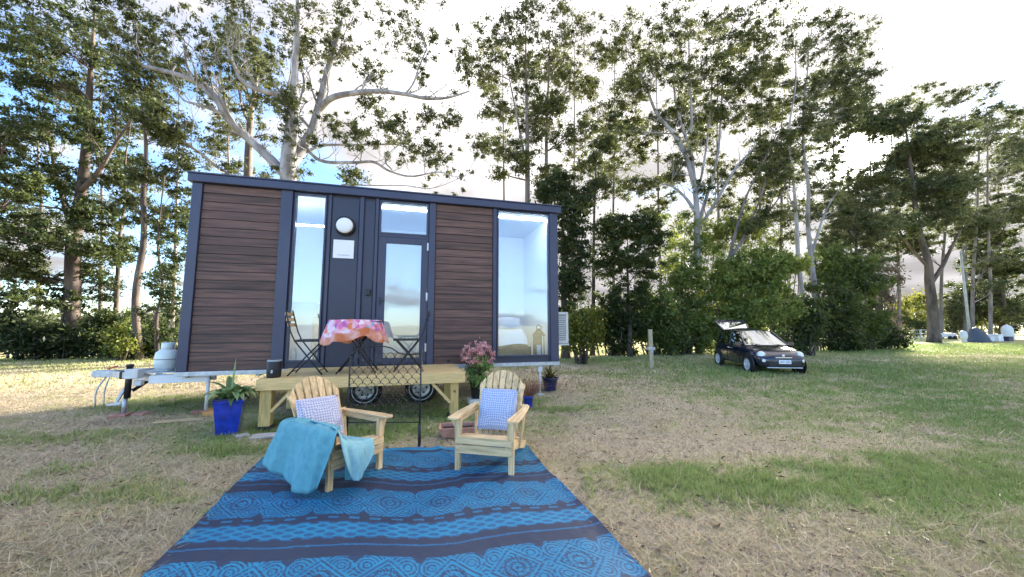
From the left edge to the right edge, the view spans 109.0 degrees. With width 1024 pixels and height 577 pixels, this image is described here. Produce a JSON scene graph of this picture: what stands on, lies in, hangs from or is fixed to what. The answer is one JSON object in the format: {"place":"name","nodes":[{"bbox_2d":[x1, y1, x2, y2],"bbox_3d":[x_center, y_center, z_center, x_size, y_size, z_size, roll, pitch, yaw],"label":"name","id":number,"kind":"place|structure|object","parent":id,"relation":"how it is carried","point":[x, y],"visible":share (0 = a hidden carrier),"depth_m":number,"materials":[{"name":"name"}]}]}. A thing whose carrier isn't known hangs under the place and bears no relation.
{"place":"outdoors","nodes":[
{"label":"outdoors","id":0,"kind":"place"},
{"bbox_2d":[0,326,1023,576],"bbox_3d":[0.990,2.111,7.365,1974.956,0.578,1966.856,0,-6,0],"label":"ground","id":1,"kind":"structure","parent":0,"point":[634,420],"depth_m":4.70,"materials":[{"name":"green plant"}]},
{"bbox_2d":[0,25,80,316],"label":"edge tree","id":2,"kind":"object","parent":1,"relation":"on","point":[10,256],"visible":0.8,"depth_m":16.45,"materials":[{"name":"green plant"}]},
{"bbox_2d":[0,305,81,360],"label":"dense shrub","id":3,"kind":"object","parent":1,"relation":"on","point":[17,329],"visible":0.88,"depth_m":15.53,"materials":[{"name":"green plant"}]},
{"bbox_2d":[0,34,82,315],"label":"background gum tree","id":4,"kind":"object","parent":1,"relation":"on","point":[38,210],"visible":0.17,"depth_m":28.23,"materials":[{"name":"green plant"}]},
{"bbox_2d":[18,317,97,358],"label":"shrub","id":5,"kind":"object","parent":1,"relation":"on","point":[61,340],"visible":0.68,"depth_m":15.85,"materials":[{"name":"green plant"}]},
{"bbox_2d":[0,0,169,331],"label":"broad tree","id":6,"kind":"object","parent":1,"relation":"on","point":[89,135],"visible":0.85,"depth_m":17.54,"materials":[{"name":"green plant"}]},
{"bbox_2d":[53,37,164,315],"bbox_3d":[-31.621,-8.048,28.194,10.532,24.908,4.303,-1,-6,14],"label":"background gum tree","id":7,"kind":"object","parent":1,"relation":"on","point":[84,80],"visible":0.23,"depth_m":28.58,"materials":[{"name":"green plant"}]},
{"bbox_2d":[76,106,154,329],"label":"thin tree","id":8,"kind":"object","parent":1,"relation":"on","point":[117,284],"visible":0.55,"depth_m":18.72,"materials":[{"name":"green plant"}]},
{"bbox_2d":[58,302,178,359],"bbox_3d":[-17.652,2.179,16.744,5.309,3.060,3.343,0,-6,0],"label":"dark shrub","id":9,"kind":"object","parent":1,"relation":"on","point":[98,319],"visible":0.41,"depth_m":16.36,"materials":[{"name":"green plant"}]},
{"bbox_2d":[107,412,132,418],"bbox_3d":[-6.515,2.108,6.082,0.230,0.050,0.220,2,-6,-21],"label":"brick","id":10,"kind":"object","parent":1,"relation":"on","point":[118,415],"visible":0.8,"depth_m":6.02,"materials":[{"name":"red brick"}]},
{"bbox_2d":[90,320,152,361],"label":"sunlit shrub","id":11,"kind":"object","parent":1,"relation":"on","point":[117,343],"visible":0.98,"depth_m":15.29,"materials":[{"name":"green plant"}]},
{"bbox_2d":[104,306,162,332],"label":"pale shrub","id":12,"kind":"object","parent":1,"relation":"on","point":[127,313],"visible":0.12,"depth_m":17.36,"materials":[{"name":"green plant"}]},
{"bbox_2d":[79,0,203,359],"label":"leafy tree","id":13,"kind":"object","parent":1,"relation":"on","point":[165,133],"visible":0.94,"depth_m":16.54,"materials":[{"name":"green plant"}]},
{"bbox_2d":[127,175,188,352],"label":"sapling tree","id":14,"kind":"object","parent":1,"relation":"on","point":[166,309],"visible":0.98,"depth_m":14.93,"materials":[{"name":"green plant"}]},
{"bbox_2d":[134,52,215,333],"bbox_3d":[-26.076,-7.141,28.080,10.331,23.068,4.335,-2,-6,16],"label":"background gum tree","id":15,"kind":"object","parent":1,"relation":"on","point":[170,100],"visible":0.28,"depth_m":27.87,"materials":[{"name":"green plant"}]},
{"bbox_2d":[153,417,204,423],"bbox_3d":[-5.233,2.081,5.763,0.620,0.025,0.130,2,-6,-22],"label":"timber plank","id":16,"kind":"object","parent":1,"relation":"on","point":[174,420],"visible":0.91,"depth_m":5.72,"materials":[{"name":"wood"}]},
{"bbox_2d":[203,361,259,435],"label":"potted plant","id":17,"kind":"object","parent":1,"relation":"on","point":[229,401],"visible":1,"depth_m":5.02,"materials":[{"name":"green plant"}]},
{"bbox_2d":[197,15,281,178],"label":"slim gum tree","id":18,"kind":"object","parent":1,"relation":"on","point":[249,171],"visible":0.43,"depth_m":19.91,"materials":[{"name":"green plant"}]},
{"bbox_2d":[190,17,288,162],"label":"background gum tree","id":19,"kind":"object","parent":1,"relation":"on","point":[282,64],"visible":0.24,"depth_m":28.28,"materials":[{"name":"green plant"}]},
{"bbox_2d":[248,432,275,439],"bbox_3d":[-3.353,2.002,4.969,0.340,0.030,0.200,2,-6,-21],"label":"paver","id":20,"kind":"object","parent":1,"relation":"on","point":[264,435],"visible":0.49,"depth_m":4.93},
{"bbox_2d":[83,0,486,195],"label":"white gum tree","id":21,"kind":"object","parent":1,"relation":"on","point":[294,152],"visible":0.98,"depth_m":17.71,"materials":[{"name":"green plant"}]},
{"bbox_2d":[91,171,561,413],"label":"tiny house","id":22,"kind":"structure","parent":1,"relation":"on","point":[463,270],"depth_m":7.22,"materials":[{"name":"navy steel"},{"name":"dark brown timber"},{"name":"galvanised steel"}]},
{"bbox_2d":[153,342,176,370],"bbox_3d":[-6.215,1.225,6.588,0.336,0.500,0.336,2,-6,-15],"label":"gas bottle","id":23,"kind":"object","parent":22,"relation":"on","point":[165,356],"visible":0.94,"depth_m":6.48,"materials":[{"name":"grey metal"}]},
{"bbox_2d":[289,302,319,359],"bbox_3d":[-4.195,0.858,7.261,0.530,1.150,0.517,2,-6,-15],"label":"cabinet","id":24,"kind":"object","parent":22,"relation":"on","point":[306,314],"visible":0.28,"depth_m":7.06,"materials":[{"name":"white paint"}]},
{"bbox_2d":[285,192,327,361],"bbox_3d":[-3.868,-0.233,6.918,0.556,3.188,0.100,2,-6,-15],"label":"window","id":25,"kind":"structure","parent":22,"relation":"in","point":[296,194],"depth_m":6.89,"materials":[{"name":"clear glass"}]},
{"bbox_2d":[333,239,353,258],"bbox_3d":[-3.265,-0.763,7.088,0.370,0.360,0.022,2,-6,-15],"label":"wall sign","id":26,"kind":"object","parent":22,"relation":"attached to","point":[343,248],"visible":1,"depth_m":7.08,"materials":[{"name":"white plastic"}]},
{"bbox_2d":[334,216,355,235],"bbox_3d":[-3.236,-1.216,7.076,0.376,0.376,0.150,2,-6,-15],"label":"wall light","id":27,"kind":"object","parent":22,"relation":"attached to","point":[344,225],"visible":1,"depth_m":7.03,"materials":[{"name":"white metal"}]},
{"bbox_2d":[374,236,428,363],"bbox_3d":[-2.190,0.221,7.299,0.972,2.515,0.105,2,-6,-15],"label":"door","id":28,"kind":"structure","parent":22,"relation":"in","point":[383,241],"depth_m":7.30,"materials":[{"name":"blue metal"}]},
{"bbox_2d":[379,200,428,236],"bbox_3d":[-2.205,-1.425,7.500,0.966,0.700,0.100,2,-6,-15],"label":"window","id":29,"kind":"structure","parent":22,"relation":"in","point":[381,201],"depth_m":7.47,"materials":[{"name":"glass"}]},
{"bbox_2d":[498,329,530,354],"bbox_3d":[-0.643,1.290,8.882,1.680,0.615,1.958,2,-6,-15],"label":"bed","id":30,"kind":"object","parent":22,"relation":"on","point":[513,342],"visible":0.29,"depth_m":8.10,"materials":[{"name":"white fabric"}]},
{"bbox_2d":[498,317,520,328],"bbox_3d":[-0.069,0.846,8.991,0.550,0.200,0.360,0,33,-4],"label":"pillow","id":31,"kind":"object","parent":30,"relation":"on","point":[508,322],"visible":0.96,"depth_m":8.88,"materials":[{"name":"white fabric"}]},
{"bbox_2d":[496,210,550,356],"bbox_3d":[0.252,-0.119,8.051,1.206,3.188,0.100,2,-6,-15],"label":"window","id":32,"kind":"structure","parent":22,"relation":"in","point":[498,211],"depth_m":8.07,"materials":[{"name":"clear glass"}]},
{"bbox_2d":[532,325,544,354],"bbox_3d":[0.602,1.171,8.216,0.287,0.717,0.287,0,-6,1],"label":"lantern","id":33,"kind":"object","parent":22,"relation":"on","point":[537,334],"visible":0.91,"depth_m":8.22,"materials":[{"name":"beige"}]},
{"bbox_2d":[559,312,568,345],"bbox_3d":[1.024,1.001,9.132,0.520,0.800,0.782,2,-6,-15],"label":"air conditioner","id":34,"kind":"object","parent":22,"relation":"attached to","point":[563,328],"visible":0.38,"depth_m":8.80,"materials":[{"name":"white plastic"}]},
{"bbox_2d":[254,364,464,430],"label":"timber deck","id":35,"kind":"structure","parent":1,"relation":"on","point":[451,377],"depth_m":5.77,"materials":[{"name":"brown wood"}]},
{"bbox_2d":[266,359,281,377],"bbox_3d":[-3.554,1.192,5.463,0.197,0.263,0.199,2,-6,-15],"label":"portable speaker","id":36,"kind":"object","parent":35,"relation":"on","point":[274,368],"visible":1,"depth_m":5.39},
{"bbox_2d":[285,309,327,375],"bbox_3d":[-3.292,0.858,5.873,0.611,1.025,0.441,2,-6,-15],"label":"folding chair","id":37,"kind":"object","parent":35,"relation":"on","point":[287,314],"visible":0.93,"depth_m":5.73,"materials":[{"name":"black metal"}]},
{"bbox_2d":[335,321,382,373],"bbox_3d":[-2.547,0.967,6.069,0.740,0.847,0.740,2,-6,-15],"label":"bistro table","id":38,"kind":"object","parent":35,"relation":"on","point":[347,359],"visible":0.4,"depth_m":5.94,"materials":[{"name":"black metal"}]},
{"bbox_2d":[319,319,388,345],"bbox_3d":[-2.604,0.728,6.087,1.065,0.416,1.039,2,-6,-15],"label":"tablecloth","id":39,"kind":"object","parent":38,"relation":"on","point":[347,331],"visible":0.98,"depth_m":5.71,"materials":[{"name":"fabric"}]},
{"bbox_2d":[393,311,429,371],"bbox_3d":[-1.741,0.907,6.361,0.611,1.025,0.441,2,-6,-15],"label":"folding chair","id":40,"kind":"object","parent":35,"relation":"on","point":[398,340],"visible":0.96,"depth_m":6.21,"materials":[{"name":"black metal"}]},
{"bbox_2d":[346,341,423,446],"bbox_3d":[-1.575,1.326,4.577,0.953,1.320,0.080,0,-6,-1],"label":"wire screen","id":41,"kind":"object","parent":1,"relation":"on","point":[419,414],"visible":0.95,"depth_m":4.58,"materials":[{"name":"black metal"}]},
{"bbox_2d":[141,445,650,576],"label":"outdoor rug","id":42,"kind":"object","parent":1,"relation":"on","point":[417,512],"visible":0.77,"depth_m":2.69,"materials":[{"name":"blue fabric"}]},
{"bbox_2d":[286,376,392,491],"bbox_3d":[-1.850,1.412,3.769,0.987,0.945,0.760,-3,-7,28],"label":"garden armchair","id":43,"kind":"object","parent":42,"relation":"on","point":[336,460],"visible":0.36,"depth_m":3.83,"materials":[{"name":"brown wood"}]},
{"bbox_2d":[262,417,373,493],"bbox_3d":[-1.823,1.527,3.507,0.965,0.547,0.655,-3,-7,28],"label":"beach towel","id":44,"kind":"object","parent":43,"relation":"on","point":[298,453],"visible":1,"depth_m":3.31,"materials":[{"name":"blue fabric"}]},
{"bbox_2d":[295,395,344,437],"bbox_3d":[-1.982,1.349,3.790,0.130,0.450,0.470,-29,-21,23],"label":"cushion","id":45,"kind":"object","parent":43,"relation":"on","point":[324,409],"visible":0.62,"depth_m":3.79,"materials":[{"name":"white fabric"}]},
{"bbox_2d":[448,370,528,475],"bbox_3d":[-0.195,1.449,4.130,0.760,0.945,0.987,-1,-6,14],"label":"garden armchair","id":46,"kind":"object","parent":42,"relation":"on","point":[470,443],"visible":0.84,"depth_m":3.80,"materials":[{"name":"brown wood"}]},
{"bbox_2d":[477,388,517,430],"bbox_3d":[-0.166,1.400,4.253,0.440,0.460,0.130,-1,-30,14],"label":"cushion","id":47,"kind":"object","parent":46,"relation":"on","point":[497,410],"visible":0.91,"depth_m":4.21,"materials":[{"name":"fabric"}]},
{"bbox_2d":[439,421,474,438],"bbox_3d":[-0.743,1.948,5.021,0.514,0.140,0.316,1,-6,-10],"label":"planter trough","id":48,"kind":"object","parent":1,"relation":"on","point":[447,430],"visible":0.58,"depth_m":4.91,"materials":[{"name":"pink ceramic"}]},
{"bbox_2d":[468,397,478,404],"bbox_3d":[-0.656,2.146,6.956,0.340,0.125,0.300,2,-6,-15],"label":"plant stand","id":49,"kind":"object","parent":1,"relation":"on","point":[471,400],"visible":0.38,"depth_m":6.81,"materials":[{"name":"white plastic"}]},
{"bbox_2d":[460,337,495,398],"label":"potted plant","id":50,"kind":"object","parent":49,"relation":"on","point":[480,364],"visible":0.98,"depth_m":6.89,"materials":[{"name":"pink plant"}]},
{"bbox_2d":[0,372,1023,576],"bbox_3d":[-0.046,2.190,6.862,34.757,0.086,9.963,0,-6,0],"label":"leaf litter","id":51,"kind":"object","parent":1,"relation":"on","point":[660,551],"visible":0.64,"depth_m":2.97,"materials":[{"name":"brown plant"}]},
{"bbox_2d":[451,0,573,202],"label":"straight gum tree","id":52,"kind":"object","parent":1,"relation":"on","point":[522,157],"visible":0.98,"depth_m":19.98,"materials":[{"name":"green plant"}]},
{"bbox_2d":[473,32,551,199],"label":"background gum tree","id":53,"kind":"object","parent":1,"relation":"on","point":[535,65],"visible":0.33,"depth_m":27.84,"materials":[{"name":"green plant"}]},
{"bbox_2d":[1,294,1023,335],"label":"distant wood","id":54,"kind":"object","parent":1,"relation":"on","point":[177,323],"visible":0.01,"depth_m":29.41,"materials":[{"name":"green plant"}]},
{"bbox_2d":[517,378,545,407],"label":"potted plant","id":55,"kind":"object","parent":1,"relation":"on","point":[528,397],"visible":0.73,"depth_m":6.61,"materials":[{"name":"ceramic"}]},
{"bbox_2d":[535,366,562,390],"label":"potted plant","id":56,"kind":"object","parent":1,"relation":"on","point":[550,378],"visible":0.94,"depth_m":8.38,"materials":[{"name":"blue plant"}]},
{"bbox_2d":[529,165,599,358],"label":"dark dense tree","id":57,"kind":"object","parent":1,"relation":"on","point":[563,192],"visible":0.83,"depth_m":16.66,"materials":[{"name":"green plant"}]},
{"bbox_2d":[530,7,606,181],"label":"leaning limb gum tree","id":58,"kind":"object","parent":1,"relation":"on","point":[558,74],"visible":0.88,"depth_m":21.07,"materials":[{"name":"green plant"}]},
{"bbox_2d":[528,39,622,295],"bbox_3d":[4.919,-7.894,28.487,7.551,24.636,4.884,-2,-6,20],"label":"background gum tree","id":59,"kind":"object","parent":1,"relation":"on","point":[605,65],"visible":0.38,"depth_m":28.40,"materials":[{"name":"green plant"}]},
{"bbox_2d":[559,291,614,364],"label":"lime bush","id":60,"kind":"object","parent":1,"relation":"on","point":[582,326],"visible":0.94,"depth_m":14.13,"materials":[{"name":"green plant"}]},
{"bbox_2d":[568,108,632,355],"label":"clump tree","id":61,"kind":"object","parent":1,"relation":"on","point":[606,143],"visible":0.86,"depth_m":19.11,"materials":[{"name":"green plant"}]},
{"bbox_2d":[569,36,662,341],"bbox_3d":[8.093,-7.390,27.905,7.509,23.518,5.532,0,-6,0],"label":"background gum tree","id":62,"kind":"object","parent":1,"relation":"on","point":[619,189],"visible":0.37,"depth_m":28.13,"materials":[{"name":"green plant"}]},
{"bbox_2d":[584,289,652,355],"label":"dark bush","id":63,"kind":"object","parent":1,"relation":"on","point":[619,333],"visible":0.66,"depth_m":18.05,"materials":[{"name":"green plant"}]},
{"bbox_2d":[587,204,682,356],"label":"round crown tree","id":64,"kind":"object","parent":1,"relation":"on","point":[644,225],"visible":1,"depth_m":17.89,"materials":[{"name":"green plant"}]},
{"bbox_2d":[646,329,654,368],"bbox_3d":[4.870,2.142,12.823,0.260,1.410,0.200,0,-6,0],"label":"tap post","id":65,"kind":"object","parent":1,"relation":"on","point":[650,348],"visible":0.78,"depth_m":12.77,"materials":[{"name":"wood"}]},
{"bbox_2d":[605,39,704,302],"bbox_3d":[11.532,-7.948,28.646,7.746,24.777,4.632,0,-6,0],"label":"background gum tree","id":66,"kind":"object","parent":1,"relation":"on","point":[661,201],"visible":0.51,"depth_m":28.47,"materials":[{"name":"green plant"}]},
{"bbox_2d":[622,276,702,355],"bbox_3d":[7.749,1.470,18.973,4.029,4.598,3.005,0,-6,0],"label":"deep green bush","id":67,"kind":"object","parent":1,"relation":"on","point":[664,330],"visible":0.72,"depth_m":18.43,"materials":[{"name":"green plant"}]},
{"bbox_2d":[592,0,779,352],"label":"fanned gum tree","id":68,"kind":"object","parent":1,"relation":"on","point":[715,114],"visible":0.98,"depth_m":21.68,"materials":[{"name":"green plant"}]},
{"bbox_2d":[651,251,728,354],"bbox_3d":[9.439,0.837,19.547,4.229,5.677,3.359,0,-6,0],"label":"tall green bush","id":69,"kind":"object","parent":1,"relation":"on","point":[681,279],"visible":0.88,"depth_m":19.00,"materials":[{"name":"green plant"}]},
{"bbox_2d":[661,16,766,315],"bbox_3d":[15.859,-9.085,28.521,6.931,27.020,5.237,1,-6,-13],"label":"background gum tree","id":70,"kind":"object","parent":1,"relation":"on","point":[718,183],"visible":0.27,"depth_m":28.39,"materials":[{"name":"green plant"}]},
{"bbox_2d":[652,203,785,351],"bbox_3d":[12.139,-0.713,21.824,8.529,8.928,4.146,0,-6,0],"label":"feathery bush","id":71,"kind":"object","parent":1,"relation":"on","point":[717,229],"visible":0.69,"depth_m":21.80,"materials":[{"name":"green plant"}]},
{"bbox_2d":[694,236,799,351],"bbox_3d":[12.514,0.300,19.586,5.954,6.463,3.700,0,-6,0],"label":"light green bush","id":72,"kind":"object","parent":1,"relation":"on","point":[736,274],"visible":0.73,"depth_m":18.99,"materials":[{"name":"green plant"}]},
{"bbox_2d":[714,88,803,259],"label":"fine branched gum tree","id":73,"kind":"object","parent":1,"relation":"on","point":[760,221],"visible":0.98,"depth_m":20.54,"materials":[{"name":"green plant"}]},
{"bbox_2d":[714,320,806,373],"bbox_3d":[8.546,1.994,12.998,1.833,1.831,3.694,-1,-6,7],"label":"parked car","id":74,"kind":"object","parent":1,"relation":"on","point":[744,344],"visible":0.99,"depth_m":12.20,"materials":[{"name":"black paint"}]},
{"bbox_2d":[721,39,815,250],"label":"background gum tree","id":75,"kind":"object","parent":1,"relation":"on","point":[778,119],"visible":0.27,"depth_m":28.25,"materials":[{"name":"green plant"}]},
{"bbox_2d":[731,244,822,345],"bbox_3d":[13.519,0.565,18.700,4.719,5.880,2.948,0,-6,0],"label":"spring green bush","id":76,"kind":"object","parent":1,"relation":"on","point":[781,313],"visible":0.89,"depth_m":18.19,"materials":[{"name":"green plant"}]},
{"bbox_2d":[750,102,825,337],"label":"background gum tree","id":77,"kind":"object","parent":1,"relation":"on","point":[787,236],"visible":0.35,"depth_m":27.50,"materials":[{"name":"green plant"}]},
{"bbox_2d":[780,290,835,355],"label":"blue green bush","id":78,"kind":"object","parent":1,"relation":"on","point":[810,333],"visible":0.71,"depth_m":18.02,"materials":[{"name":"green plant"}]},
{"bbox_2d":[734,0,882,304],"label":"twin gum tree","id":79,"kind":"object","parent":1,"relation":"on","point":[780,70],"visible":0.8,"depth_m":23.41,"materials":[{"name":"green plant"}]},
{"bbox_2d":[770,18,892,350],"bbox_3d":[19.840,-6.559,23.634,8.013,21.025,4.329,0,-6,0],"label":"twin gum tree","id":80,"kind":"object","parent":1,"relation":"on","point":[843,115],"visible":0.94,"depth_m":23.44,"materials":[{"name":"green plant"}]},
{"bbox_2d":[786,40,878,240],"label":"background gum tree","id":81,"kind":"object","parent":1,"relation":"on","point":[859,60],"visible":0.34,"depth_m":37.60,"materials":[{"name":"green plant"}]},
{"bbox_2d":[794,274,883,351],"bbox_3d":[19.266,1.737,21.798,4.446,5.302,3.677,0,-6,0],"label":"shady bush","id":82,"kind":"object","parent":1,"relation":"on","point":[840,338],"visible":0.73,"depth_m":21.36,"materials":[{"name":"green plant"}]},
{"bbox_2d":[806,77,894,251],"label":"background gum tree","id":83,"kind":"object","parent":1,"relation":"on","point":[834,145],"visible":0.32,"depth_m":36.59,"materials":[{"name":"green plant"}]},
{"bbox_2d":[801,236,900,349],"bbox_3d":[21.421,0.414,23.382,5.773,7.543,4.370,0,-6,0],"label":"tall shady bush","id":84,"kind":"object","parent":1,"relation":"on","point":[836,260],"visible":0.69,"depth_m":22.95,"materials":[{"name":"green plant"}]},
{"bbox_2d":[813,83,912,257],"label":"background gum tree","id":85,"kind":"object","parent":1,"relation":"on","point":[870,209],"visible":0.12,"depth_m":37.19,"materials":[{"name":"green plant"}]},
{"bbox_2d":[812,185,916,295],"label":"olive crown tree","id":86,"kind":"object","parent":1,"relation":"on","point":[863,223],"visible":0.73,"depth_m":25.26,"materials":[{"name":"green plant"}]},
{"bbox_2d":[861,255,918,347],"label":"dry bush","id":87,"kind":"object","parent":1,"relation":"on","point":[888,298],"visible":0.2,"depth_m":24.74,"materials":[{"name":"green plant"}]},
{"bbox_2d":[860,324,923,349],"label":"dark low bush","id":88,"kind":"object","parent":1,"relation":"on","point":[891,343],"visible":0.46,"depth_m":23.18,"materials":[{"name":"green plant"}]},
{"bbox_2d":[852,112,938,324],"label":"background gum tree","id":89,"kind":"object","parent":1,"relation":"on","point":[897,252],"visible":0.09,"depth_m":36.07,"materials":[{"name":"green plant"}]},
{"bbox_2d":[894,315,926,336],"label":"shaded bush","id":90,"kind":"object","parent":1,"relation":"on","point":[915,324],"visible":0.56,"depth_m":39.48,"materials":[{"name":"green plant"}]},
{"bbox_2d":[883,285,944,336],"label":"yellow bush","id":91,"kind":"object","parent":1,"relation":"on","point":[917,299],"visible":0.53,"depth_m":41.65,"materials":[{"name":"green plant"}]},
{"bbox_2d":[840,91,991,342],"bbox_3d":[36.593,-7.078,32.969,12.130,24.018,8.434,0,-6,0],"label":"spreading tree","id":92,"kind":"object","parent":1,"relation":"on","point":[951,156],"visible":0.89,"depth_m":32.51,"materials":[{"name":"green plant"}]},
{"bbox_2d":[899,124,979,338],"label":"background gum tree","id":93,"kind":"object","parent":1,"relation":"on","point":[941,231],"visible":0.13,"depth_m":36.38,"materials":[{"name":"green plant"}]},
{"bbox_2d":[925,289,980,337],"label":"olive bush","id":94,"kind":"object","parent":1,"relation":"on","point":[955,321],"visible":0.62,"depth_m":41.55,"materials":[{"name":"green plant"}]},
{"bbox_2d":[886,80,1023,331],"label":"feathery tree","id":95,"kind":"object","parent":1,"relation":"on","point":[956,97],"visible":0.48,"depth_m":42.81,"materials":[{"name":"green plant"}]},
{"bbox_2d":[954,251,970,330],"bbox_3d":[42.346,0.787,34.093,1.400,8.676,0.217,0,-6,0],"label":"utility pole","id":96,"kind":"object","parent":1,"relation":"on","point":[962,266],"visible":0.93,"depth_m":34.13,"materials":[{"name":"grey wood"}]},
{"bbox_2d":[920,111,1023,333],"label":"background gum tree","id":97,"kind":"object","parent":1,"relation":"on","point":[1006,212],"visible":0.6,"depth_m":37.23,"materials":[{"name":"green plant"}]},
{"bbox_2d":[929,137,1023,327],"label":"background gum tree","id":98,"kind":"object","parent":1,"relation":"on","point":[996,261],"visible":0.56,"depth_m":36.06,"materials":[{"name":"green plant"}]},
{"bbox_2d":[967,327,991,341],"bbox_3d":[42.325,4.192,33.247,1.944,1.327,1.400,0,-6,0],"label":"covered heap","id":99,"kind":"object","parent":1,"relation":"on","point":[975,334],"visible":0.84,"depth_m":32.88,"materials":[{"name":"grey"}]},
{"bbox_2d":[937,141,1023,333],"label":"dark layered tree","id":100,"kind":"object","parent":1,"relation":"on","point":[1015,272],"visible":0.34,"depth_m":43.01,"materials":[{"name":"green plant"}]},
{"bbox_2d":[975,311,1015,333],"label":"golden bush","id":101,"kind":"object","parent":1,"relation":"on","point":[1001,316],"visible":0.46,"depth_m":42.43,"materials":[{"name":"green plant"}]},
{"bbox_2d":[975,296,1023,335],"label":"corner bush","id":102,"kind":"object","parent":1,"relation":"on","point":[998,304],"visible":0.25,"depth_m":42.49,"materials":[{"name":"green plant"}]},
{"bbox_2d":[979,101,1023,331],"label":"tree","id":103,"kind":"object","parent":1,"relation":"on","point":[1010,316],"visible":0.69,"depth_m":39.68,"materials":[{"name":"green plant"}]},
{"bbox_2d":[1001,324,1014,339],"bbox_3d":[49.801,4.407,36.743,0.811,1.600,0.811,0,-6,0],"label":"water tank","id":104,"kind":"object","parent":1,"relation":"on","point":[1007,330],"visible":0.64,"depth_m":36.52,"materials":[{"name":"white plastic"}]},
{"bbox_2d":[0,0,1023,325],"label":"sky","id":105,"kind":"structure","parent":0,"point":[956,43],"materials":[{"name":"white"}]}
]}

